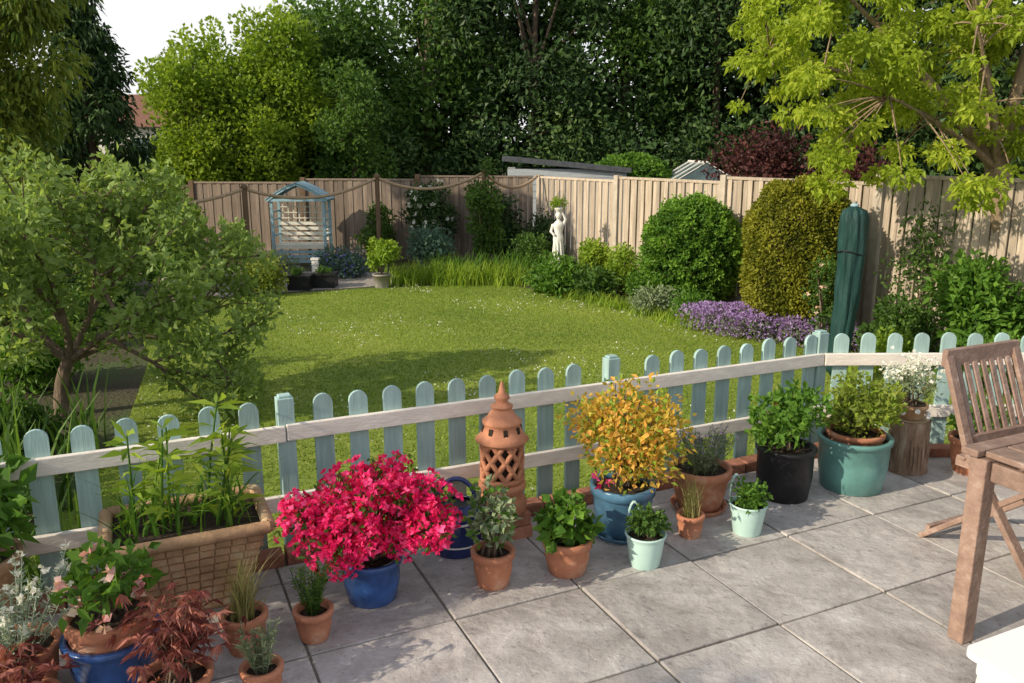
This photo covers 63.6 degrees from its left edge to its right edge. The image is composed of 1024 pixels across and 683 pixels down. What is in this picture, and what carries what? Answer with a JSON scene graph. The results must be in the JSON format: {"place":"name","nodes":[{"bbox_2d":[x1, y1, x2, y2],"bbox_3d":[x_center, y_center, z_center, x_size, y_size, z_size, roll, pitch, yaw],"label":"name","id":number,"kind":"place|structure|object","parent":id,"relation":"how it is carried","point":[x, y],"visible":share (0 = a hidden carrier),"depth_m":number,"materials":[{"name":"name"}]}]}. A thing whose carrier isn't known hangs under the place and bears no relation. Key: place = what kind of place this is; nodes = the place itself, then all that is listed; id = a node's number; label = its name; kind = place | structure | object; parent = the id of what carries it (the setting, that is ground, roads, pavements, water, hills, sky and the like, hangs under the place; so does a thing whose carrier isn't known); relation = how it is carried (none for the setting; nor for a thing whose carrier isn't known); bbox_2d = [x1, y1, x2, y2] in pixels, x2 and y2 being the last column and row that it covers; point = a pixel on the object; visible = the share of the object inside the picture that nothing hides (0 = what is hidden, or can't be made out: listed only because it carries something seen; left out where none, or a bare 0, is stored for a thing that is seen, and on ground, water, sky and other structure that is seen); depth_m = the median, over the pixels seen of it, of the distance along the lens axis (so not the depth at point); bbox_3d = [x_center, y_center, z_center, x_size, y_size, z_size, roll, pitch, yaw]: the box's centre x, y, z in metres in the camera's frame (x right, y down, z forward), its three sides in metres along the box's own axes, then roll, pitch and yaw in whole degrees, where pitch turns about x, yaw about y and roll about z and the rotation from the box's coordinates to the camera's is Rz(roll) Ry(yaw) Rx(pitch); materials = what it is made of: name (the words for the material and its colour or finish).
{"place":"outdoors","nodes":[
{"label":"outdoors","id":0,"kind":"place"},
{"bbox_2d":[71,94,231,182],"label":"distant house","id":1,"kind":"structure","parent":0,"point":[141,117],"depth_m":32.26,"materials":[{"name":"tile"}]},
{"bbox_2d":[32,270,405,303],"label":"garden path","id":2,"kind":"structure","parent":0,"point":[367,280],"depth_m":13.97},
{"bbox_2d":[285,266,313,289],"bbox_3d":[-3.457,-1.037,13.464,0.414,0.364,0.379,0,13,0],"label":"black trough","id":3,"kind":"object","parent":2,"relation":"on","point":[298,279],"visible":1,"depth_m":13.34,"materials":[{"name":"plastic"}]},
{"bbox_2d":[311,265,338,287],"bbox_3d":[-3.100,-1.104,13.703,0.400,0.386,0.340,0,13,0],"label":"black trough","id":4,"kind":"object","parent":2,"relation":"on","point":[325,277],"visible":1,"depth_m":13.58,"materials":[{"name":"plastic"}]},
{"bbox_2d":[308,242,370,278],"bbox_3d":[-3.098,-1.406,14.835,1.130,0.775,0.892,4,14,16],"label":"blue cranesbill","id":5,"kind":"object","parent":2,"relation":"on","point":[347,265],"visible":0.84,"depth_m":14.67,"materials":[{"name":"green plant"}]},
{"bbox_2d":[0,157,1023,567],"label":"ground","id":6,"kind":"structure","parent":0,"point":[120,389],"depth_m":8.11,"materials":[{"name":"soil"}]},
{"bbox_2d":[0,385,70,458],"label":"peony shrub","id":7,"kind":"object","parent":6,"relation":"on","point":[28,408],"visible":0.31,"depth_m":5.91,"materials":[{"name":"green plant"}]},
{"bbox_2d":[0,313,103,397],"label":"peony shrub","id":8,"kind":"object","parent":6,"relation":"on","point":[35,374],"visible":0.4,"depth_m":7.63,"materials":[{"name":"green plant"}]},
{"bbox_2d":[0,0,104,202],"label":"weeping cypress tree","id":9,"kind":"object","parent":6,"relation":"on","point":[24,98],"visible":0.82,"depth_m":12.03,"materials":[{"name":"green plant"}]},
{"bbox_2d":[0,206,121,322],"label":"boundary hedge","id":10,"kind":"object","parent":6,"relation":"on","point":[66,269],"visible":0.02,"depth_m":12.21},
{"bbox_2d":[18,474,105,594],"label":"iris leaves","id":11,"kind":"object","parent":6,"relation":"on","point":[28,568],"visible":0.15,"depth_m":4.29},
{"bbox_2d":[26,284,115,345],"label":"peony shrub","id":12,"kind":"object","parent":6,"relation":"on","point":[82,302],"visible":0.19,"depth_m":9.41,"materials":[{"name":"green plant"}]},
{"bbox_2d":[0,351,144,514],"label":"iris leaves","id":13,"kind":"object","parent":6,"relation":"on","point":[7,439],"visible":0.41,"depth_m":5.65,"materials":[{"name":"plant"}]},
{"bbox_2d":[35,0,157,226],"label":"conifer tree","id":14,"kind":"object","parent":6,"relation":"on","point":[102,108],"visible":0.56,"depth_m":17.20,"materials":[{"name":"green plant"}]},
{"bbox_2d":[68,260,147,319],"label":"lilac shrub","id":15,"kind":"object","parent":6,"relation":"on","point":[128,289],"visible":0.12,"depth_m":11.07,"materials":[{"name":"green plant"}]},
{"bbox_2d":[0,137,285,430],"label":"apple tree","id":16,"kind":"object","parent":6,"relation":"on","point":[26,212],"visible":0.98,"depth_m":6.71,"materials":[{"name":"green plant"}]},
{"bbox_2d":[107,188,213,290],"bbox_3d":[-5.612,-1.522,13.174,1.830,1.866,1.882,0,13,0],"label":"lilac shrub","id":17,"kind":"object","parent":6,"relation":"on","point":[150,276],"visible":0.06,"depth_m":12.81,"materials":[{"name":"green plant"}]},
{"bbox_2d":[109,164,215,274],"bbox_3d":[-6.237,-2.104,14.697,1.513,2.107,1.760,10,16,36],"label":"lilac shrub","id":18,"kind":"object","parent":6,"relation":"on","point":[196,213],"visible":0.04,"depth_m":14.65,"materials":[{"name":"green plant"}]},
{"bbox_2d":[131,15,255,232],"bbox_3d":[-7.907,-5.294,20.909,2.886,5.475,3.486,0,13,0],"label":"field maple tree","id":19,"kind":"object","parent":6,"relation":"on","point":[196,149],"visible":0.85,"depth_m":20.05,"materials":[{"name":"green plant"}]},
{"bbox_2d":[236,254,288,296],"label":"olive shrub","id":20,"kind":"object","parent":6,"relation":"on","point":[271,278],"visible":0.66,"depth_m":12.81,"materials":[{"name":"green plant"}]},
{"bbox_2d":[191,0,347,235],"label":"field maple tree","id":21,"kind":"object","parent":6,"relation":"on","point":[297,98],"visible":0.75,"depth_m":20.27,"materials":[{"name":"green plant"}]},
{"bbox_2d":[45,174,532,260],"bbox_3d":[-5.545,-2.615,17.265,11.990,1.751,0.100,1,13,6],"label":"board fence","id":22,"kind":"object","parent":6,"relation":"on","point":[226,208],"visible":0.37,"depth_m":17.02,"materials":[{"name":"brown wood"}]},
{"bbox_2d":[264,181,334,262],"bbox_3d":[-4.120,-2.311,16.195,1.211,1.618,0.660,0,13,0],"label":"arbour bench","id":23,"kind":"object","parent":6,"relation":"on","point":[314,190],"visible":0.85,"depth_m":16.12,"materials":[{"name":"paint"}]},
{"bbox_2d":[70,169,537,284],"bbox_3d":[-3.116,-2.062,14.602,8.202,1.950,0.950,-6,14,-24],"label":"rope pergola","id":24,"kind":"object","parent":6,"relation":"on","point":[244,188],"visible":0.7,"depth_m":15.08,"materials":[{"name":"brown wood"}]},
{"bbox_2d":[254,0,430,178],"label":"broadleaf tree","id":25,"kind":"object","parent":6,"relation":"on","point":[346,34],"visible":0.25,"depth_m":22.09,"materials":[{"name":"green plant"}]},
{"bbox_2d":[307,56,399,240],"bbox_3d":[-3.913,-4.627,20.425,2.298,4.615,2.747,-5,14,-23],"label":"hazel tree","id":26,"kind":"object","parent":6,"relation":"on","point":[362,101],"visible":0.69,"depth_m":19.86,"materials":[{"name":"green plant"}]},
{"bbox_2d":[354,201,397,258],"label":"viburnum shrub","id":27,"kind":"object","parent":6,"relation":"on","point":[387,231],"visible":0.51,"depth_m":16.48,"materials":[{"name":"green plant"}]},
{"bbox_2d":[365,236,403,287],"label":"potted shrub","id":28,"kind":"object","parent":6,"relation":"on","point":[381,253],"visible":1,"depth_m":13.47,"materials":[{"name":"green plant"}]},
{"bbox_2d":[404,221,455,270],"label":"teal shrub","id":29,"kind":"object","parent":6,"relation":"on","point":[430,244],"visible":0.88,"depth_m":14.82,"materials":[{"name":"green plant"}]},
{"bbox_2d":[401,179,460,238],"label":"viburnum shrub","id":30,"kind":"object","parent":6,"relation":"on","point":[426,206],"visible":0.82,"depth_m":16.13,"materials":[{"name":"green plant"}]},
{"bbox_2d":[360,0,525,181],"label":"broadleaf tree","id":31,"kind":"object","parent":6,"relation":"on","point":[429,139],"visible":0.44,"depth_m":23.82,"materials":[{"name":"green plant"}]},
{"bbox_2d":[379,257,533,287],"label":"tall grass","id":32,"kind":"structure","parent":6,"relation":"on","point":[458,278],"depth_m":13.85,"materials":[{"name":"plant"}]},
{"bbox_2d":[463,155,507,264],"bbox_3d":[-0.490,-2.321,15.169,0.836,2.143,0.946,0,13,0],"label":"climbing honeysuckle","id":33,"kind":"object","parent":6,"relation":"on","point":[487,239],"visible":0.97,"depth_m":15.06,"materials":[{"name":"green plant"}]},
{"bbox_2d":[424,247,577,282],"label":"daylily clump","id":34,"kind":"object","parent":6,"relation":"on","point":[456,261],"visible":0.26,"depth_m":14.31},
{"bbox_2d":[490,193,524,265],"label":"viburnum shrub","id":35,"kind":"object","parent":6,"relation":"on","point":[511,226],"visible":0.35,"depth_m":15.97,"materials":[{"name":"green plant"}]},
{"bbox_2d":[0,329,1023,597],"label":"picket fence","id":36,"kind":"object","parent":6,"relation":"on","point":[82,459],"visible":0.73,"depth_m":4.28,"materials":[{"name":"green paint"}]},
{"bbox_2d":[412,0,633,167],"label":"broadleaf tree","id":37,"kind":"object","parent":6,"relation":"on","point":[531,71],"visible":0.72,"depth_m":22.94,"materials":[{"name":"green plant"}]},
{"bbox_2d":[506,230,552,267],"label":"green shrub","id":38,"kind":"object","parent":6,"relation":"on","point":[529,242],"visible":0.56,"depth_m":14.57,"materials":[{"name":"green plant"}]},
{"bbox_2d":[520,207,568,258],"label":"green shrub","id":39,"kind":"object","parent":6,"relation":"on","point":[543,226],"visible":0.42,"depth_m":15.56,"materials":[{"name":"green plant"}]},
{"bbox_2d":[521,249,585,298],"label":"hellebore plant","id":40,"kind":"object","parent":6,"relation":"on","point":[546,274],"visible":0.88,"depth_m":12.77,"materials":[{"name":"green plant"}]},
{"bbox_2d":[549,196,567,262],"bbox_3d":[0.803,-1.789,14.257,0.363,1.472,0.362,0,13,0],"label":"garden statue","id":41,"kind":"object","parent":6,"relation":"on","point":[557,234],"visible":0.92,"depth_m":14.18,"materials":[{"name":"white stone"}]},
{"bbox_2d":[502,156,631,248],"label":"garden shed","id":42,"kind":"structure","parent":6,"relation":"on","point":[579,170],"depth_m":18.71,"materials":[{"name":"wood"}]},
{"bbox_2d":[132,98,1023,235],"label":"distant hedge","id":43,"kind":"object","parent":6,"relation":"on","point":[608,140],"visible":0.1,"depth_m":22.34,"materials":[{"name":"plant"}]},
{"bbox_2d":[575,237,610,271],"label":"hydrangea shrub","id":44,"kind":"object","parent":6,"relation":"on","point":[593,253],"visible":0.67,"depth_m":13.85,"materials":[{"name":"green plant"}]},
{"bbox_2d":[563,263,623,298],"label":"hellebore plant","id":45,"kind":"object","parent":6,"relation":"on","point":[595,279],"visible":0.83,"depth_m":12.54,"materials":[{"name":"green plant"}]},
{"bbox_2d":[601,241,640,294],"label":"spiraea shrub","id":46,"kind":"object","parent":6,"relation":"on","point":[618,258],"visible":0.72,"depth_m":12.81,"materials":[{"name":"green plant"}]},
{"bbox_2d":[533,0,721,166],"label":"broadleaf tree","id":47,"kind":"object","parent":6,"relation":"on","point":[628,46],"visible":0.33,"depth_m":23.37,"materials":[{"name":"green plant"}]},
{"bbox_2d":[594,150,672,230],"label":"domed hedge","id":48,"kind":"object","parent":6,"relation":"on","point":[642,164],"visible":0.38,"depth_m":20.17,"materials":[{"name":"plant"}]},
{"bbox_2d":[622,268,659,297],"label":"spiraea shrub","id":49,"kind":"object","parent":6,"relation":"on","point":[636,281],"visible":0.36,"depth_m":11.99,"materials":[{"name":"green plant"}]},
{"bbox_2d":[626,281,682,315],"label":"perennial","id":50,"kind":"object","parent":6,"relation":"on","point":[654,298],"visible":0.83,"depth_m":11.33,"materials":[{"name":"green plant"}]},
{"bbox_2d":[636,191,743,304],"bbox_3d":[2.593,-1.253,11.854,1.594,1.823,1.472,0,13,0],"label":"clipped round bush","id":51,"kind":"object","parent":6,"relation":"on","point":[694,240],"visible":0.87,"depth_m":11.42,"materials":[{"name":"green plant"}]},
{"bbox_2d":[667,286,719,321],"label":"perennial","id":52,"kind":"object","parent":6,"relation":"on","point":[694,298],"visible":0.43,"depth_m":10.96,"materials":[{"name":"green plant"}]},
{"bbox_2d":[660,160,733,210],"bbox_3d":[4.500,-3.427,20.245,1.580,1.970,2.045,0,13,0],"label":"greenhouse","id":53,"kind":"object","parent":6,"relation":"on","point":[690,169],"visible":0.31,"depth_m":19.17,"materials":[{"name":"clear glass"}]},
{"bbox_2d":[381,0,1023,217],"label":"distant woodland","id":54,"kind":"object","parent":6,"relation":"on","point":[511,27],"visible":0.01,"depth_m":26.42,"materials":[{"name":"plant"}]},
{"bbox_2d":[602,0,809,169],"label":"broadleaf tree","id":55,"kind":"object","parent":6,"relation":"on","point":[714,48],"visible":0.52,"depth_m":23.00,"materials":[{"name":"green plant"}]},
{"bbox_2d":[694,115,820,203],"bbox_3d":[4.294,-3.147,14.464,1.940,1.608,2.028,-6,14,-25],"label":"smoke bush","id":56,"kind":"object","parent":6,"relation":"on","point":[775,159],"visible":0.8,"depth_m":14.15,"materials":[{"name":"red plant"}]},
{"bbox_2d":[675,300,861,351],"bbox_3d":[2.999,-0.201,9.925,2.415,0.510,0.874,11,17,39],"label":"lavender drift","id":57,"kind":"object","parent":6,"relation":"on","point":[724,317],"visible":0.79,"depth_m":9.83,"materials":[{"name":"plant"}]},
{"bbox_2d":[536,173,1023,350],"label":"panel fence","id":58,"kind":"object","parent":6,"relation":"on","point":[876,205],"visible":0.36,"depth_m":9.98,"materials":[{"name":"wood"}]},
{"bbox_2d":[738,173,851,332],"bbox_3d":[3.421,-1.022,9.867,1.371,1.953,1.288,0,13,0],"label":"box topiary","id":59,"kind":"object","parent":6,"relation":"on","point":[790,233],"visible":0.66,"depth_m":9.44,"materials":[{"name":"plant"}]},
{"bbox_2d":[799,249,836,336],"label":"climbing rose","id":60,"kind":"object","parent":6,"relation":"on","point":[822,292],"visible":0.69,"depth_m":9.12,"materials":[{"name":"green plant"}]},
{"bbox_2d":[717,0,944,178],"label":"broadleaf tree","id":61,"kind":"object","parent":6,"relation":"on","point":[818,47],"visible":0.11,"depth_m":21.87,"materials":[{"name":"green plant"}]},
{"bbox_2d":[800,129,901,207],"bbox_3d":[5.530,-2.672,13.462,1.515,1.644,1.682,11,17,39],"label":"smoke bush","id":62,"kind":"object","parent":6,"relation":"on","point":[855,175],"visible":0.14,"depth_m":13.17,"materials":[{"name":"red plant"}]},
{"bbox_2d":[721,0,1023,289],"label":"golden robinia tree","id":63,"kind":"object","parent":6,"relation":"on","point":[996,146],"visible":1,"depth_m":7.82,"materials":[{"name":"green plant"}]},
{"bbox_2d":[873,325,914,372],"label":"geranium clump","id":64,"kind":"object","parent":6,"relation":"on","point":[881,345],"visible":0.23,"depth_m":8.36,"materials":[{"name":"green plant"}]},
{"bbox_2d":[852,284,944,352],"bbox_3d":[4.113,-0.141,8.866,0.854,0.952,0.952,-6,14,-25],"label":"broad leaf shrub","id":65,"kind":"object","parent":6,"relation":"on","point":[913,321],"visible":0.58,"depth_m":8.72,"materials":[{"name":"green plant"}]},
{"bbox_2d":[873,200,971,326],"bbox_3d":[4.601,-0.725,9.222,1.068,1.709,0.692,0,13,0],"label":"fence rose","id":66,"kind":"object","parent":6,"relation":"on","point":[929,252],"visible":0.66,"depth_m":9.18,"materials":[{"name":"green plant"}]},
{"bbox_2d":[859,0,1023,233],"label":"broadleaf tree","id":67,"kind":"object","parent":6,"relation":"on","point":[1002,91],"visible":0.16,"depth_m":20.91,"materials":[{"name":"green plant"}]},
{"bbox_2d":[920,248,1023,352],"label":"broad leaf shrub","id":68,"kind":"object","parent":6,"relation":"on","point":[974,295],"visible":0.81,"depth_m":8.21,"materials":[{"name":"green plant"}]},
{"bbox_2d":[932,326,1022,393],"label":"geranium clump","id":69,"kind":"object","parent":6,"relation":"on","point":[987,339],"visible":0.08,"depth_m":7.79,"materials":[{"name":"green plant"}]},
{"bbox_2d":[8,0,1022,142],"label":"sky","id":70,"kind":"structure","parent":0,"point":[143,28],"materials":[{"name":"white"}]},
{"bbox_2d":[24,284,1012,593],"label":"lawn","id":71,"kind":"structure","parent":0,"point":[338,346],"depth_m":9.04,"materials":[{"name":"plant"}]},
{"bbox_2d":[550,286,709,332],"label":"lawn edge grass","id":72,"kind":"structure","parent":71,"relation":"on","point":[620,303],"depth_m":11.65,"materials":[{"name":"plant"}]},
{"bbox_2d":[826,201,869,380],"bbox_3d":[3.160,-0.432,7.803,0.283,1.772,0.271,0,13,0],"label":"covered rotary airer","id":73,"kind":"object","parent":71,"relation":"on","point":[853,230],"visible":0.73,"depth_m":7.67,"materials":[{"name":"green fabric"},{"name":"grey metal"},{"name":"black plastic"}]},
{"bbox_2d":[18,457,1023,682],"bbox_3d":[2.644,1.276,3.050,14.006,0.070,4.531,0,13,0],"label":"patio paving","id":74,"kind":"structure","parent":0,"point":[673,605],"depth_m":3.51,"materials":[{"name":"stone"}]},
{"bbox_2d":[0,454,40,628],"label":"pot laurel","id":75,"kind":"object","parent":74,"relation":"on","point":[14,497],"visible":0.8,"depth_m":3.28,"materials":[{"name":"plant"}]},
{"bbox_2d":[0,540,80,682],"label":"snow in summer pot","id":76,"kind":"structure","parent":74,"relation":"on","point":[14,632],"depth_m":2.90,"materials":[{"name":"ceramic"}]},
{"bbox_2d":[0,635,80,682],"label":"japanese maple pot","id":77,"kind":"object","parent":74,"relation":"on","point":[45,667],"visible":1,"depth_m":2.70,"materials":[{"name":"ceramic"}]},
{"bbox_2d":[49,531,169,682],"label":"fuchsia pot","id":78,"kind":"object","parent":74,"relation":"on","point":[106,586],"visible":0.87,"depth_m":2.85,"materials":[{"name":"blue ceramic"}]},
{"bbox_2d":[85,574,259,682],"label":"japanese maple pot","id":79,"kind":"object","parent":74,"relation":"on","point":[179,660],"visible":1,"depth_m":2.78,"materials":[{"name":"ceramic"}]},
{"bbox_2d":[74,392,291,617],"bbox_3d":[-1.375,0.701,3.495,0.866,0.861,0.603,-9,16,-34],"label":"basket weave terracotta planter","id":80,"kind":"object","parent":74,"relation":"on","point":[193,531],"visible":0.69,"depth_m":3.42,"materials":[{"name":"ceramic"}]},
{"bbox_2d":[201,541,286,657],"bbox_3d":[-1.023,0.995,3.181,0.335,0.431,0.340,5,14,20],"label":"ornamental grass pot","id":81,"kind":"object","parent":74,"relation":"on","point":[254,612],"visible":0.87,"depth_m":3.17,"materials":[{"name":"ceramic"}]},
{"bbox_2d":[233,617,283,682],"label":"lavender pot","id":82,"kind":"object","parent":74,"relation":"on","point":[260,666],"visible":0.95,"depth_m":2.91,"materials":[{"name":"ceramic"}]},
{"bbox_2d":[287,557,333,644],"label":"rosemary pot","id":83,"kind":"object","parent":74,"relation":"on","point":[312,612],"visible":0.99,"depth_m":3.25,"materials":[{"name":"ceramic"}]},
{"bbox_2d":[273,449,463,608],"bbox_3d":[-0.595,0.803,3.548,0.785,0.639,0.627,0,13,0],"label":"azalea pot","id":84,"kind":"object","parent":74,"relation":"on","point":[361,543],"visible":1,"depth_m":3.41,"materials":[{"name":"blue ceramic"}]},
{"bbox_2d":[435,476,492,558],"bbox_3d":[-0.339,0.840,3.971,0.495,0.376,0.250,-7,15,-29],"label":"watering can","id":85,"kind":"object","parent":74,"relation":"on","point":[461,546],"visible":0.32,"depth_m":3.93,"materials":[{"name":"blue metal"}]},
{"bbox_2d":[18,442,949,621],"bbox_3d":[-0.683,1.054,3.802,14.690,0.089,1.476,-4,14,-17],"label":"brick edging","id":86,"kind":"object","parent":74,"relation":"on","point":[743,464],"visible":0.11,"depth_m":4.41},
{"bbox_2d":[461,474,523,590],"bbox_3d":[-0.094,0.845,3.644,0.290,0.514,0.338,0,13,0],"label":"miniature rose pot","id":87,"kind":"object","parent":74,"relation":"on","point":[492,555],"visible":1,"depth_m":3.62,"materials":[{"name":"ceramic"}]},
{"bbox_2d":[475,381,531,540],"bbox_3d":[-0.050,0.583,4.137,0.268,0.798,0.268,-5,14,-19],"label":"terracotta garden lantern","id":88,"kind":"object","parent":74,"relation":"on","point":[501,438],"visible":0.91,"depth_m":4.05,"materials":[{"name":"orange ceramic"}]},
{"bbox_2d":[532,486,606,578],"bbox_3d":[0.230,0.865,3.775,0.331,0.416,0.329,-8,15,-32],"label":"strawberry pot","id":89,"kind":"object","parent":74,"relation":"on","point":[565,541],"visible":1,"depth_m":3.73,"materials":[{"name":"ceramic"}]},
{"bbox_2d":[555,371,696,544],"bbox_3d":[0.567,0.565,4.125,0.646,0.842,0.676,-9,16,-34],"label":"golden spiraea pot","id":90,"kind":"object","parent":74,"relation":"on","point":[621,484],"visible":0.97,"depth_m":4.05,"materials":[{"name":"blue ceramic"}]},
{"bbox_2d":[623,501,672,570],"bbox_3d":[0.634,0.905,3.862,0.236,0.298,0.238,0,13,0],"label":"mint bucket planter","id":91,"kind":"object","parent":74,"relation":"on","point":[646,533],"visible":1,"depth_m":3.82,"materials":[{"name":"metal"}]},
{"bbox_2d":[676,470,707,539],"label":"sedge grass pot","id":92,"kind":"object","parent":74,"relation":"on","point":[690,517],"visible":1,"depth_m":4.13,"materials":[{"name":"ceramic"}]},
{"bbox_2d":[669,419,738,516],"bbox_3d":[1.026,0.673,4.455,0.368,0.484,0.374,-6,14,-25],"label":"lavender pot","id":93,"kind":"object","parent":74,"relation":"on","point":[712,468],"visible":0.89,"depth_m":4.40,"materials":[{"name":"ceramic"}]},
{"bbox_2d":[729,473,772,537],"bbox_3d":[1.208,0.836,4.184,0.215,0.288,0.227,3,13,12],"label":"mint bucket planter","id":94,"kind":"object","parent":74,"relation":"on","point":[748,503],"visible":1,"depth_m":4.15,"materials":[{"name":"metal"}]},
{"bbox_2d":[744,378,833,504],"bbox_3d":[1.517,0.538,4.595,0.468,0.684,0.446,-10,16,-37],"label":"camellia pot","id":95,"kind":"object","parent":74,"relation":"on","point":[785,465],"visible":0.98,"depth_m":4.53,"materials":[{"name":"black plastic"}]},
{"bbox_2d":[817,366,907,496],"bbox_3d":[1.999,0.489,4.736,0.491,0.716,0.588,0,13,0],"label":"skimmia pot","id":96,"kind":"object","parent":74,"relation":"on","point":[855,446],"visible":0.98,"depth_m":4.63,"materials":[{"name":"teal ceramic"}]},
{"bbox_2d":[888,415,931,475],"bbox_3d":[2.414,0.621,5.032,0.254,0.326,0.251,0,13,0],"label":"log stump","id":97,"kind":"object","parent":74,"relation":"on","point":[909,452],"visible":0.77,"depth_m":4.94,"materials":[{"name":"brown wood"}]},
{"bbox_2d":[879,345,946,420],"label":"white alyssum pot","id":98,"kind":"object","parent":97,"relation":"on","point":[917,409],"visible":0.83,"depth_m":4.91,"materials":[{"name":"ceramic"}]},
{"bbox_2d":[918,339,1023,579],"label":"folding chair","id":99,"kind":"object","parent":74,"relation":"on","point":[955,359],"visible":0.69,"depth_m":3.97,"materials":[{"name":"brown wood"}]},
{"bbox_2d":[945,393,1008,475],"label":"geranium pot","id":100,"kind":"object","parent":74,"relation":"on","point":[955,442],"visible":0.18,"depth_m":4.97,"materials":[{"name":"ceramic"}]},
{"bbox_2d":[947,433,1023,643],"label":"garden table","id":101,"kind":"object","parent":74,"relation":"on","point":[999,461],"visible":1,"depth_m":3.17,"materials":[{"name":"brown wood"}]},
{"bbox_2d":[966,625,1023,682],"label":"white side table","id":102,"kind":"object","parent":74,"relation":"on","point":[998,658],"visible":1,"depth_m":2.26,"materials":[{"name":"plastic"}]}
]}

